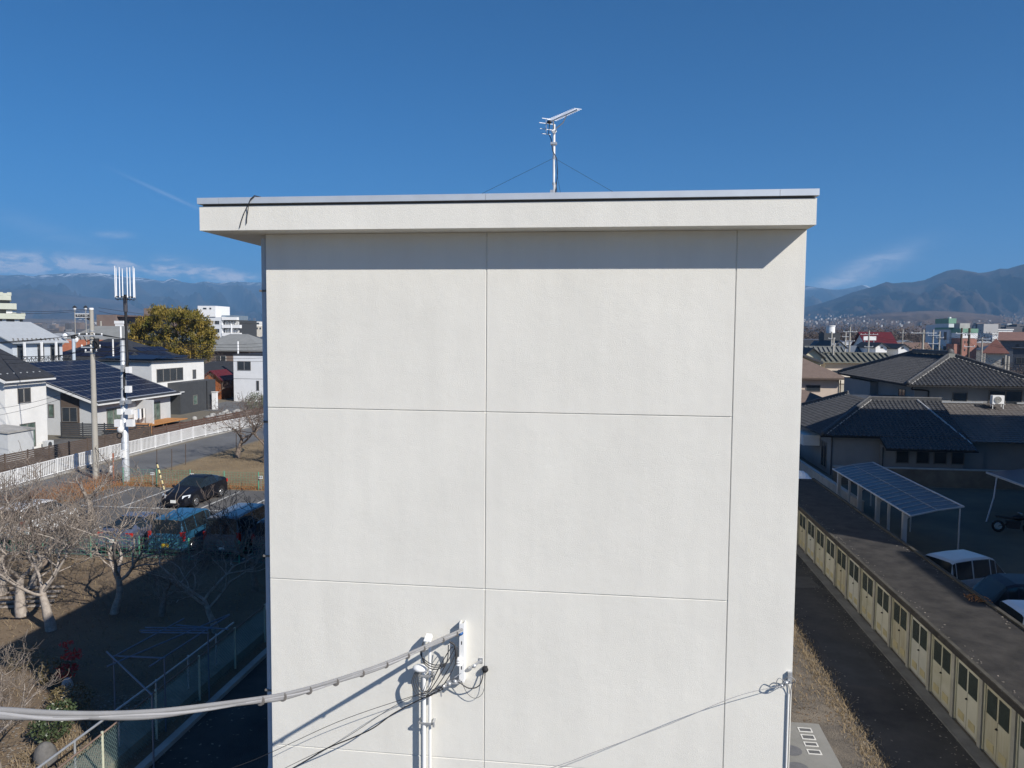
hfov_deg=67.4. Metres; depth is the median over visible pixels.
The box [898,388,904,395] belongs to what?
window
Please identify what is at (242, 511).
parked car
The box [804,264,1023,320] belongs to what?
hills
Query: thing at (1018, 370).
bare woods
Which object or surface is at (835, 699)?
dead grass
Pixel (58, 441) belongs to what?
driveway
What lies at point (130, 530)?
parked car
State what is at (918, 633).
door
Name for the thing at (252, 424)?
bare tree
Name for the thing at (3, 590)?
bare tree
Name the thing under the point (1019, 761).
door
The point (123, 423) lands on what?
antenna pole
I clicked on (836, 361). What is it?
ribbed roof house
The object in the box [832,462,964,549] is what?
carport
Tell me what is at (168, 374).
window
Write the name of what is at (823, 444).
window
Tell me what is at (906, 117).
sky
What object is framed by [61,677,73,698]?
garden stone
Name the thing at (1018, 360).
window
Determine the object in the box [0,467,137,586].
bare tree
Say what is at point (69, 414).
window
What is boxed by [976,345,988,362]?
town house
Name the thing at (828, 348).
ribbed roof house
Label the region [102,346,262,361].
overhead wire
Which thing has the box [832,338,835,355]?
utility pole
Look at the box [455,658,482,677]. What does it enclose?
wall anchor
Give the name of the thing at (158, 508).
lot markings
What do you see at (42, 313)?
overhead wire
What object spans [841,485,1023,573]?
back yard
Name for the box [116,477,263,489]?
dead grass
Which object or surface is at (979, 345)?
town house
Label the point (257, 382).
window
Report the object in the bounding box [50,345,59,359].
window
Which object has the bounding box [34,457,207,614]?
bare tree
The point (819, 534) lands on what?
door
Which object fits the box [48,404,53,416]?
window
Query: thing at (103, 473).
bare tree
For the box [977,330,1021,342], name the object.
bare woods
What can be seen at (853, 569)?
door
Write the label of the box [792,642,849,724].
fallen leaves
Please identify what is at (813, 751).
drain grate
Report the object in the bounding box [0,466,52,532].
bare tree
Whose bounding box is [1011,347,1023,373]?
dark two storey house
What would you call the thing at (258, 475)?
green fence
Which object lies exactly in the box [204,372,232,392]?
bare tree
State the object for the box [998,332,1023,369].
long brown roof house
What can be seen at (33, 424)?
window
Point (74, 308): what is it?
globe lamp
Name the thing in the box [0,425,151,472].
slat fence
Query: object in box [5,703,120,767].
shrub
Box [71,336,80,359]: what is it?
grey pole
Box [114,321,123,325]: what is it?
billboard
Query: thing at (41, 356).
overhead wire
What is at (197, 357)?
overhead wire
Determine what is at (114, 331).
grey hip house
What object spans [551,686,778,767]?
thin wire
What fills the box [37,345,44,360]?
window
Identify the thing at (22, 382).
white house
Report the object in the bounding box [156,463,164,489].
striped pole
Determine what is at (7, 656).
bare tree
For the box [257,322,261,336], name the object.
distant apartments
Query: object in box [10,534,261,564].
green fence
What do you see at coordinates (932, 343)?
utility pole
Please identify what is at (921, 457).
window
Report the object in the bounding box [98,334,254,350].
overhead wire
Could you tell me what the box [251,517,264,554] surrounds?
parked car
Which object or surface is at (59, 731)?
green bush
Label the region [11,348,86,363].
overhead wire
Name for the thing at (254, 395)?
round shrub
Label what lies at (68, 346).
rust roof house
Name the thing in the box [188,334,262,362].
brown wall house
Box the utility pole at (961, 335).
[956,328,966,354]
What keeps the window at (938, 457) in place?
in the tiled house at (913, 408)
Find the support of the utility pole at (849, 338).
on the ground at (186, 417)
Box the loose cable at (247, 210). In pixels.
[239,195,259,227]
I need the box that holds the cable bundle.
[0,628,462,720]
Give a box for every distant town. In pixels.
[33,321,260,330]
[36,318,259,329]
[804,313,1023,326]
[804,315,1023,326]
[805,313,1023,326]
[972,323,1008,328]
[973,324,997,332]
[975,324,1023,331]
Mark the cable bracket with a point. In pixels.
(461, 661)
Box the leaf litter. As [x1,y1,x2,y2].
[963,593,992,602]
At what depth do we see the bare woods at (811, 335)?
403.01 m
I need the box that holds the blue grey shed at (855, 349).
[846,346,861,351]
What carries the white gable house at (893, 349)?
on the ground at (186, 417)
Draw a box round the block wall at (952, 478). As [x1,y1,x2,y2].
[832,465,1023,489]
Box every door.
[798,511,805,549]
[806,518,813,558]
[815,527,823,569]
[825,536,834,580]
[835,546,845,595]
[847,556,858,607]
[860,569,872,624]
[874,582,888,640]
[890,597,907,660]
[909,615,927,685]
[930,634,951,711]
[954,656,979,741]
[981,683,1011,767]
[1015,714,1023,767]
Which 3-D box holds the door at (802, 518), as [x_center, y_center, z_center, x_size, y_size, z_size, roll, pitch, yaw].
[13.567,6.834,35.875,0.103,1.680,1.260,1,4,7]
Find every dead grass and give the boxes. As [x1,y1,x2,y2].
[4,471,157,503]
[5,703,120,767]
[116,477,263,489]
[145,441,263,485]
[792,614,898,767]
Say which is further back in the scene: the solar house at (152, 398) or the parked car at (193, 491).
the solar house at (152, 398)
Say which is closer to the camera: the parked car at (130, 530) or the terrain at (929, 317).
the parked car at (130, 530)
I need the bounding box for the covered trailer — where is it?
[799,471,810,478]
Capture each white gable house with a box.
[814,340,847,349]
[855,342,888,352]
[884,343,911,355]
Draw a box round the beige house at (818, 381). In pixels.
[801,358,843,402]
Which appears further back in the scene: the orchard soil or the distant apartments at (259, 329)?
the distant apartments at (259, 329)
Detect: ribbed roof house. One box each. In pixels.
[804,346,844,351]
[820,352,888,384]
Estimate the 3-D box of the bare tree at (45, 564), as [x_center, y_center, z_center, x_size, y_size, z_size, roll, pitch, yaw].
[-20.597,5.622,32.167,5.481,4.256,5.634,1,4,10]
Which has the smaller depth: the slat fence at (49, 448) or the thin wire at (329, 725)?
the thin wire at (329, 725)
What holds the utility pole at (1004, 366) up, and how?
on the ground at (186, 417)
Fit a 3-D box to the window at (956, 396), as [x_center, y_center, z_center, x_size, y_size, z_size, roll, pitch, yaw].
[34.259,1.043,58.734,1.100,0.800,0.058,1,4,7]
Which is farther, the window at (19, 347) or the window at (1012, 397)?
the window at (19, 347)
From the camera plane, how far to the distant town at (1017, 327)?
626.07 m
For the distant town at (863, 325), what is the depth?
2542.28 m
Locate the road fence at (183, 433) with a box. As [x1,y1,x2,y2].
[0,414,261,491]
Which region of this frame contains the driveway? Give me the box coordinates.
[1,439,145,473]
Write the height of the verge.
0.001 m
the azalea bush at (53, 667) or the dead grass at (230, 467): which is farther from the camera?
the dead grass at (230, 467)
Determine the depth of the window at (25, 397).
62.55 m
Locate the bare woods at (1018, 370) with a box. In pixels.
[992,364,1023,374]
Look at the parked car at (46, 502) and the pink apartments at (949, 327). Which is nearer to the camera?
the parked car at (46, 502)
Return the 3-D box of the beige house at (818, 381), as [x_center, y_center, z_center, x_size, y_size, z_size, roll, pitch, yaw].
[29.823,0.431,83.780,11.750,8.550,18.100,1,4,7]
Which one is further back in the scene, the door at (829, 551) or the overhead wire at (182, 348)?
the overhead wire at (182, 348)
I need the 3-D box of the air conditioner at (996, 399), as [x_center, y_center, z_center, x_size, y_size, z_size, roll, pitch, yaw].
[36.137,1.349,57.134,0.814,1.000,0.600,1,4,7]
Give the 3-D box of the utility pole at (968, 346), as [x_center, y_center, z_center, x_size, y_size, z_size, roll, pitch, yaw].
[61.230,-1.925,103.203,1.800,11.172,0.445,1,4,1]
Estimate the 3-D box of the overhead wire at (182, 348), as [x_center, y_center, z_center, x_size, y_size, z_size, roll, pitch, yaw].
[-28.973,-3.719,75.260,0.032,2.538,48.575,0,4,-3]
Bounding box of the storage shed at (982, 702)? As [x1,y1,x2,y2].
[796,478,1023,767]
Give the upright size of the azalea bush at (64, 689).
0.773 m
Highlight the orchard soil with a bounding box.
[0,551,266,767]
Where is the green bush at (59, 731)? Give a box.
[26,698,77,742]
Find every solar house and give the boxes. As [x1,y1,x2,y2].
[28,359,187,434]
[62,339,187,360]
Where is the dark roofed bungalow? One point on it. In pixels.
(218, 365)
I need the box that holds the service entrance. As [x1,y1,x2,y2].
[413,633,435,767]
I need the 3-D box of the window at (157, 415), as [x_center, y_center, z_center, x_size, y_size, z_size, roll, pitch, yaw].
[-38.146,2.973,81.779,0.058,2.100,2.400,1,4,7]
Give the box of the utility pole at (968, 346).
[963,328,976,357]
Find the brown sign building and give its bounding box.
[75,308,185,334]
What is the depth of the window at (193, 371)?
97.59 m
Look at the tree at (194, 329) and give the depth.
136.98 m
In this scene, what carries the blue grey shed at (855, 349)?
on the ground at (186, 417)
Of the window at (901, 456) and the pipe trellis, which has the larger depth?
the window at (901, 456)
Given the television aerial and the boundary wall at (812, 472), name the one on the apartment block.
the television aerial
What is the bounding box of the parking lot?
[0,486,264,562]
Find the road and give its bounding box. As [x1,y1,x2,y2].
[0,425,263,506]
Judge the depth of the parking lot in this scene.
43.96 m
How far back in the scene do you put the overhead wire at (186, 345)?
71.17 m
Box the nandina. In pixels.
[54,640,82,681]
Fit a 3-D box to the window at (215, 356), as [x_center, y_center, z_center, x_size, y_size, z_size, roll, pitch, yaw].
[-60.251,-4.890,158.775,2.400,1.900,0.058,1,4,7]
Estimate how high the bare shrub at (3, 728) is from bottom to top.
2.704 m
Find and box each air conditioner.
[42,440,53,446]
[990,395,1004,408]
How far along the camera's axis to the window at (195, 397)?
94.92 m
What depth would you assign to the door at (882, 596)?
25.45 m
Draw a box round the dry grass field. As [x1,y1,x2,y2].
[119,441,263,490]
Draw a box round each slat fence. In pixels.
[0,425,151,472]
[60,422,148,439]
[152,408,262,439]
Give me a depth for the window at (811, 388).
81.80 m
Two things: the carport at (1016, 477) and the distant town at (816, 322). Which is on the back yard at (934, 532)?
the carport at (1016, 477)
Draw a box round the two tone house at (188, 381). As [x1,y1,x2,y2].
[86,355,215,414]
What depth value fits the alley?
20.98 m
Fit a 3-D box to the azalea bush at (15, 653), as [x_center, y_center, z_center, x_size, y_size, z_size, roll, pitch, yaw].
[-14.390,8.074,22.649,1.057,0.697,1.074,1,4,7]
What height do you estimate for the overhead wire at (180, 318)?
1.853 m
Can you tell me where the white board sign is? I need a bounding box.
[863,336,875,341]
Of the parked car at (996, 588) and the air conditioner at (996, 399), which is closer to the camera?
the parked car at (996, 588)
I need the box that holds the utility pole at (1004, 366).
[1003,355,1006,368]
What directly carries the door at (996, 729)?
in the storage shed at (982, 702)
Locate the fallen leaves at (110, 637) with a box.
[0,555,264,764]
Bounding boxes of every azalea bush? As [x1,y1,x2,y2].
[1,645,44,670]
[33,656,79,685]
[45,681,96,710]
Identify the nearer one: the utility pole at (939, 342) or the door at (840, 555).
the door at (840, 555)
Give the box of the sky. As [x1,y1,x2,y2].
[0,0,1023,289]
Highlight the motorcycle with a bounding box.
[991,512,1023,531]
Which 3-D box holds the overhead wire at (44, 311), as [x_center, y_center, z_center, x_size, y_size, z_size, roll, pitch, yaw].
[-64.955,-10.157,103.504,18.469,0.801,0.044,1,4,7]
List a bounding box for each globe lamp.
[72,306,76,347]
[83,306,87,344]
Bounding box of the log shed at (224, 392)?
[204,369,233,398]
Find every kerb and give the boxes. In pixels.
[135,647,266,767]
[796,544,995,767]
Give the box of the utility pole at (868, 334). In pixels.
[860,331,877,351]
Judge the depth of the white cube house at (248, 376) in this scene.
109.21 m
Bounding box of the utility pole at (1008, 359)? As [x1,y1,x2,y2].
[1007,356,1009,369]
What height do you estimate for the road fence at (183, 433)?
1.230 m
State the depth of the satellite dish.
99.96 m
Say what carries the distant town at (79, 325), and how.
on the terrain at (62, 322)
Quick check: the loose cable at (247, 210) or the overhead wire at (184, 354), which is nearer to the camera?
the loose cable at (247, 210)
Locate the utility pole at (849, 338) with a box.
[845,327,854,351]
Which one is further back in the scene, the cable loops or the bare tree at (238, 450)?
the bare tree at (238, 450)
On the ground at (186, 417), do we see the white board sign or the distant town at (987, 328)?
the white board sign
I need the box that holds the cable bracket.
[440,620,465,696]
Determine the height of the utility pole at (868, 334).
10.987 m
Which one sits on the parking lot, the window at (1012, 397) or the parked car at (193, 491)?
the parked car at (193, 491)
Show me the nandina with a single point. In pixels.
(73, 667)
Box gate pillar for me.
[212,391,217,409]
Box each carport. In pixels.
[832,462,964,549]
[985,469,1023,521]
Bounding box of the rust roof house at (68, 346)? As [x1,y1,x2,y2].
[62,339,101,350]
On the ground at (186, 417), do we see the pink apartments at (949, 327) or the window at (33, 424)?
the pink apartments at (949, 327)
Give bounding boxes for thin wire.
[232,687,439,767]
[286,689,437,767]
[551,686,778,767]
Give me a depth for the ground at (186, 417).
63.36 m
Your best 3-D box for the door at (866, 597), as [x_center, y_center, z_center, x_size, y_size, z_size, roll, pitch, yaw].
[12.430,7.420,26.875,0.103,1.680,1.260,1,4,7]
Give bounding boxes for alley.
[794,553,979,767]
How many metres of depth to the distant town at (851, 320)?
2640.59 m
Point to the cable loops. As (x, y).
(444, 664)
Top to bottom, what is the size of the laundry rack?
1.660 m
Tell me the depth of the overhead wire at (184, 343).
67.96 m
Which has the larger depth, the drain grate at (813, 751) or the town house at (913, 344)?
the town house at (913, 344)
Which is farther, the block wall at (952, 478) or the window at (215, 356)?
the window at (215, 356)
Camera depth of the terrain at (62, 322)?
3177.28 m
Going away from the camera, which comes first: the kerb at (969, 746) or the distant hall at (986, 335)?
the kerb at (969, 746)
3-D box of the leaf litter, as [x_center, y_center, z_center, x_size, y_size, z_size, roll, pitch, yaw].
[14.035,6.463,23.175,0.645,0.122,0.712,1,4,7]
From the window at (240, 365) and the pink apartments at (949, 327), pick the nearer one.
the window at (240, 365)
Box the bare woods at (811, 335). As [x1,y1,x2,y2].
[803,321,930,342]
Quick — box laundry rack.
[133,408,145,420]
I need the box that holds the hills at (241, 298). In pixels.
[0,273,869,321]
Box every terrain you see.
[23,319,96,333]
[803,311,1023,337]
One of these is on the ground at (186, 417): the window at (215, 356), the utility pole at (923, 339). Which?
the utility pole at (923, 339)
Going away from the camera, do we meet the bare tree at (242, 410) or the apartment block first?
the apartment block
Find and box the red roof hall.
[850,332,897,345]
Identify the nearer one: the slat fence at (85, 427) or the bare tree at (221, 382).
the slat fence at (85, 427)
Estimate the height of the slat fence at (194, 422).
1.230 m
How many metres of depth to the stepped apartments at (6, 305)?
207.09 m
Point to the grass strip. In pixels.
(847, 756)
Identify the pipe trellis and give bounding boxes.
[106,614,229,767]
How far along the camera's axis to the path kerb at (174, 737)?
19.67 m
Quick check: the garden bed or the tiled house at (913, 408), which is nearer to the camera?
the tiled house at (913, 408)
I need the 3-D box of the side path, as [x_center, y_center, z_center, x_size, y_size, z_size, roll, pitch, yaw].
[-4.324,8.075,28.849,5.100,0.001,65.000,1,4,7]
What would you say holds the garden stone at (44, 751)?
on the orchard soil
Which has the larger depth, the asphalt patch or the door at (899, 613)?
the asphalt patch
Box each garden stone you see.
[33,741,58,767]
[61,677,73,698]
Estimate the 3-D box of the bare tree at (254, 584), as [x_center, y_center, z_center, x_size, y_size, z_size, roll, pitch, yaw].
[-10.518,5.811,30.101,4.088,4.297,5.143,2,4,27]
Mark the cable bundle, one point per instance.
(16, 713)
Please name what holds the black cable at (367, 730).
hanging from the cable bracket
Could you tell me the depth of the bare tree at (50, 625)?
25.44 m
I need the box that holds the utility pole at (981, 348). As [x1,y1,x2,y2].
[975,337,982,361]
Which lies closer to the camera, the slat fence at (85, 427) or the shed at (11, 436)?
the shed at (11, 436)
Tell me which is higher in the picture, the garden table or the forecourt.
the forecourt
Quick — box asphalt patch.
[795,576,820,587]
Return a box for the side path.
[149,657,267,767]
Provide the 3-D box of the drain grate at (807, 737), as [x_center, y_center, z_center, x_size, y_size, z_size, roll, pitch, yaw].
[7.351,8.763,19.061,0.329,0.011,0.230,1,4,7]
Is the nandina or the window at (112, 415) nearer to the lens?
the nandina
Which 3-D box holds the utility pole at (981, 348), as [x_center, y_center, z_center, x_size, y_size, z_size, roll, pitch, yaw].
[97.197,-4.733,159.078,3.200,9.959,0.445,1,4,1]
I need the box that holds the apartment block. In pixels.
[197,188,819,767]
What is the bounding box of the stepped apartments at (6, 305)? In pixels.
[0,292,24,321]
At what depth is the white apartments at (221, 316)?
243.34 m
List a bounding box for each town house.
[897,342,931,350]
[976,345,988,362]
[977,343,989,347]
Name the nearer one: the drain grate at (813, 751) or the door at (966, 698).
the drain grate at (813, 751)
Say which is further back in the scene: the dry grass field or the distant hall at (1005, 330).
the distant hall at (1005, 330)
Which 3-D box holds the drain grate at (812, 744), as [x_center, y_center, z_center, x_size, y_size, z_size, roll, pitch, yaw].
[7.290,8.784,18.726,0.322,0.011,0.198,1,4,7]
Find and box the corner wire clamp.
[776,671,795,767]
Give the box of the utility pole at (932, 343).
[928,330,939,349]
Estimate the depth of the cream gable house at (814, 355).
107.49 m
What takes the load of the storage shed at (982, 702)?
on the ground at (186, 417)
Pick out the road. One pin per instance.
(208, 446)
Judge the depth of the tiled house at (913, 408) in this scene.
56.92 m
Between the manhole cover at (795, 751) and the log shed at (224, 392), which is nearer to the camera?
the manhole cover at (795, 751)
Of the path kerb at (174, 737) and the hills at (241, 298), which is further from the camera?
the hills at (241, 298)
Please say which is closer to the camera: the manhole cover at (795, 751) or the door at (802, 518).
the manhole cover at (795, 751)
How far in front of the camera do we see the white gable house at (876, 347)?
153.87 m
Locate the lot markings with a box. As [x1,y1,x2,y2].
[0,489,264,558]
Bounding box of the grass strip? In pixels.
[791,629,881,767]
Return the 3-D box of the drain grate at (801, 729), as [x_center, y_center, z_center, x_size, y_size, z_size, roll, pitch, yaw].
[7.406,8.740,19.408,0.334,0.011,0.213,1,4,7]
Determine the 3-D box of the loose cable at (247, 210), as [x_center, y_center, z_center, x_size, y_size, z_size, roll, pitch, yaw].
[-3.752,-2.479,11.049,0.342,0.457,0.118,0,4,-14]
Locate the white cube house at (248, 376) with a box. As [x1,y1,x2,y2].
[233,353,262,401]
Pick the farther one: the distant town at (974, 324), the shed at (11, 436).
the distant town at (974, 324)
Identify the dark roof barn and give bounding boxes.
[803,340,818,346]
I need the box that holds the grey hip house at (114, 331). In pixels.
[62,326,152,344]
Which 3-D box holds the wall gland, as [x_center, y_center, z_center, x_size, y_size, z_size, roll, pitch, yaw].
[-0.400,4.261,11.465,0.100,0.090,0.108,1,4,7]
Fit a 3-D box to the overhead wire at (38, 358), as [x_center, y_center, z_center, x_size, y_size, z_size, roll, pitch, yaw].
[-37.890,-2.350,59.785,25.962,1.200,0.028,4,5,42]
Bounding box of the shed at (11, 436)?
[0,424,34,462]
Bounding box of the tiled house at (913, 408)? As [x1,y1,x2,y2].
[799,348,1023,474]
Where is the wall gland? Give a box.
[482,666,487,672]
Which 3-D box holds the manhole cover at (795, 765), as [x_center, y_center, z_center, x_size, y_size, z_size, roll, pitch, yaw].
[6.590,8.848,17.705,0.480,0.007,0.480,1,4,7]
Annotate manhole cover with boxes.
[789,762,807,767]
[790,745,801,755]
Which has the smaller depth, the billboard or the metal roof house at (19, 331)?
the metal roof house at (19, 331)
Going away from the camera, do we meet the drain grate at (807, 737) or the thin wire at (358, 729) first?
the thin wire at (358, 729)
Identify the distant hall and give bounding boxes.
[978,333,997,340]
[998,329,1013,332]
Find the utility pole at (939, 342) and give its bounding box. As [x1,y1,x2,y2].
[938,331,943,354]
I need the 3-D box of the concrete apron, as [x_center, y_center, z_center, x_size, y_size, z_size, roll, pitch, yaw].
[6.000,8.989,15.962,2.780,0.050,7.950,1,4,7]
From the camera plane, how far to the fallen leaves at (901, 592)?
25.83 m
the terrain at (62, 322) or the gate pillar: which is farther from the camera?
the terrain at (62, 322)
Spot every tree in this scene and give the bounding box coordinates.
[0,441,86,595]
[0,463,102,567]
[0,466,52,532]
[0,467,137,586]
[0,469,140,631]
[0,495,102,617]
[0,626,40,695]
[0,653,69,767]
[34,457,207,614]
[47,444,132,519]
[95,500,265,633]
[100,522,230,616]
[124,303,219,363]
[188,482,264,591]
[202,390,263,457]
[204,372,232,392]
[223,393,263,462]
[244,413,263,429]
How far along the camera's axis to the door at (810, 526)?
34.44 m
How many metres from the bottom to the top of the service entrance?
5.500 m
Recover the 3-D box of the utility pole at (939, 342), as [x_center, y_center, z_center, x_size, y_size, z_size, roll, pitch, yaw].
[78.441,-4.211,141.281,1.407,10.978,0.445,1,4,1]
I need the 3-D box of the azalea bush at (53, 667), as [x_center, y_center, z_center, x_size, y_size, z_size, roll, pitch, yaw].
[-12.821,8.106,21.610,1.177,0.795,1.101,1,4,7]
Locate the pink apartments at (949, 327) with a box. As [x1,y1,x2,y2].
[925,317,977,359]
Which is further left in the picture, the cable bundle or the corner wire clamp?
the cable bundle
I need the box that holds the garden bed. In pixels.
[192,409,239,419]
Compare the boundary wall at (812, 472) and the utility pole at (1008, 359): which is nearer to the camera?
the boundary wall at (812, 472)
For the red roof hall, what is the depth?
210.14 m
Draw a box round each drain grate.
[797,727,812,732]
[800,734,815,739]
[803,741,818,746]
[806,749,821,754]
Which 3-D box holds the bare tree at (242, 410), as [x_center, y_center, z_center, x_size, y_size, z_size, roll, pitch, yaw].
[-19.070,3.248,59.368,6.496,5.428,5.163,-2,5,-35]
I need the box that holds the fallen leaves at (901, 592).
[805,488,1014,692]
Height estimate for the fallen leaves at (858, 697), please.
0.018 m
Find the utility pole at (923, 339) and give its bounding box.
[922,330,935,353]
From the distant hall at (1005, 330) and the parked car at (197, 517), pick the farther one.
the distant hall at (1005, 330)
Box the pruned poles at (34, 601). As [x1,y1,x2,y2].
[0,585,63,607]
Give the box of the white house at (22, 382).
[0,349,55,448]
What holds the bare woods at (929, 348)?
on the ground at (186, 417)
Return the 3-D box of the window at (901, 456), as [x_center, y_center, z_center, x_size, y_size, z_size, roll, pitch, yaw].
[27.409,5.118,53.906,0.900,0.900,0.058,1,4,7]
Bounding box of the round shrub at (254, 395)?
[245,392,262,411]
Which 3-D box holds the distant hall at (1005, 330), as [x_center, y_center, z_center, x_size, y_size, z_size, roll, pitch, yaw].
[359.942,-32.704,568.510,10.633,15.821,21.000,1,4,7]
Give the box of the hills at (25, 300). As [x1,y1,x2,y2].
[0,289,154,319]
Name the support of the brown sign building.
on the ground at (186, 417)
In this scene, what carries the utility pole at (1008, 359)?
on the ground at (186, 417)
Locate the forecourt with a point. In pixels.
(229, 404)
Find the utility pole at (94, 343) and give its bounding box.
[78,308,102,478]
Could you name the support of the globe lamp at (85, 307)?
on the ground at (186, 417)
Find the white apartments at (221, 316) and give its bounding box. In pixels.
[198,306,256,340]
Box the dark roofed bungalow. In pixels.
[204,361,233,374]
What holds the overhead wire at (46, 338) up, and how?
attached to the utility pole at (94, 343)
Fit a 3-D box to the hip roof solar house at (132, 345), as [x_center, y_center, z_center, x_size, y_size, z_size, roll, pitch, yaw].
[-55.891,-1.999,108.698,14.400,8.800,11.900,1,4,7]
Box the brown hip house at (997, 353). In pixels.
[983,339,1009,367]
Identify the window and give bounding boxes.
[17,345,22,358]
[17,387,30,402]
[19,422,35,445]
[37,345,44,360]
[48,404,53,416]
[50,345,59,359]
[61,407,77,421]
[106,407,120,427]
[154,401,160,419]
[156,367,182,382]
[192,369,195,378]
[193,395,197,404]
[215,356,225,360]
[237,361,250,369]
[256,381,258,390]
[806,385,820,391]
[820,440,826,467]
[895,451,909,462]
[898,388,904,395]
[916,452,929,463]
[933,452,947,464]
[951,452,964,464]
[952,392,967,400]
[988,390,1022,403]
[1016,357,1023,363]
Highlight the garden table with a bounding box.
[135,423,152,431]
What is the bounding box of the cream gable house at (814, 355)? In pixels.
[803,347,825,365]
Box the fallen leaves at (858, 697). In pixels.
[795,556,972,767]
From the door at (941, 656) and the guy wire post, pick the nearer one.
the door at (941, 656)
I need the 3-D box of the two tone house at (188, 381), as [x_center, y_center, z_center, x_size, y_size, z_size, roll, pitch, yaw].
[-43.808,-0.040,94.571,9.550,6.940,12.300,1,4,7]
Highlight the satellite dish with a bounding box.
[62,333,78,342]
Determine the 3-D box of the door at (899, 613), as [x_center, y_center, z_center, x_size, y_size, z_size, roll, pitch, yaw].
[12.050,7.615,23.876,0.103,1.680,1.260,1,4,7]
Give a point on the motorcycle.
(999, 524)
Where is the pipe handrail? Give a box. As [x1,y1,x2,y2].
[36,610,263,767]
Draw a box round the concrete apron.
[789,722,841,767]
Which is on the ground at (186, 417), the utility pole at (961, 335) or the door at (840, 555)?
the utility pole at (961, 335)
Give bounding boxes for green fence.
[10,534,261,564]
[122,468,259,489]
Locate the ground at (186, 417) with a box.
[0,397,1014,767]
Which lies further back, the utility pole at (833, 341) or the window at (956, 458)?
the utility pole at (833, 341)
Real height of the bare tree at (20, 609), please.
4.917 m
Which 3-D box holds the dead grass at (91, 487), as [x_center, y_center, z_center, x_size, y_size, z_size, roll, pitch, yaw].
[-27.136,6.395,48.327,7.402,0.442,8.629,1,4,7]
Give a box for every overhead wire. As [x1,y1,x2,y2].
[2,351,84,356]
[5,333,96,341]
[5,349,87,359]
[8,309,83,311]
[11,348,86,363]
[14,310,87,313]
[83,333,258,344]
[88,333,262,347]
[88,345,262,355]
[97,333,262,353]
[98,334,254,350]
[100,346,253,358]
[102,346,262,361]
[103,308,248,323]
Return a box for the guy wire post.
[96,449,113,481]
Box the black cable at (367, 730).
[293,688,442,767]
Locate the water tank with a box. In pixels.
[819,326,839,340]
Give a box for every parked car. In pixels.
[0,499,78,540]
[97,511,161,551]
[148,508,212,552]
[161,474,227,506]
[203,503,264,554]
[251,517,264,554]
[925,549,1003,587]
[972,573,1023,606]
[999,600,1023,624]
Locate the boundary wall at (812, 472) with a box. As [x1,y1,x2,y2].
[799,459,864,511]
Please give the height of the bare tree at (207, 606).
4.375 m
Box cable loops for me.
[411,641,485,697]
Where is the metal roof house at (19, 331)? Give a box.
[0,321,71,361]
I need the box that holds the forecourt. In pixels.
[202,401,261,411]
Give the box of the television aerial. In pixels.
[494,108,612,192]
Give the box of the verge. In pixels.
[57,486,115,501]
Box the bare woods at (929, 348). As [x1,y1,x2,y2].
[908,343,953,354]
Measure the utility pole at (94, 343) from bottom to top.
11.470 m
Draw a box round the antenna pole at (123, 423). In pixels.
[114,266,135,481]
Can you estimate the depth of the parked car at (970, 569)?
28.54 m
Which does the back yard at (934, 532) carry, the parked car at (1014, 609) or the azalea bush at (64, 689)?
the parked car at (1014, 609)
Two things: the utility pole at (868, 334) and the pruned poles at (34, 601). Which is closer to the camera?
the pruned poles at (34, 601)
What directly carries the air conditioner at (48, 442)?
on the driveway
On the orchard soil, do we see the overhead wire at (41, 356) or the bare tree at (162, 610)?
the bare tree at (162, 610)
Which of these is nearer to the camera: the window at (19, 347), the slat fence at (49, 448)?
the slat fence at (49, 448)
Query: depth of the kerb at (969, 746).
22.52 m

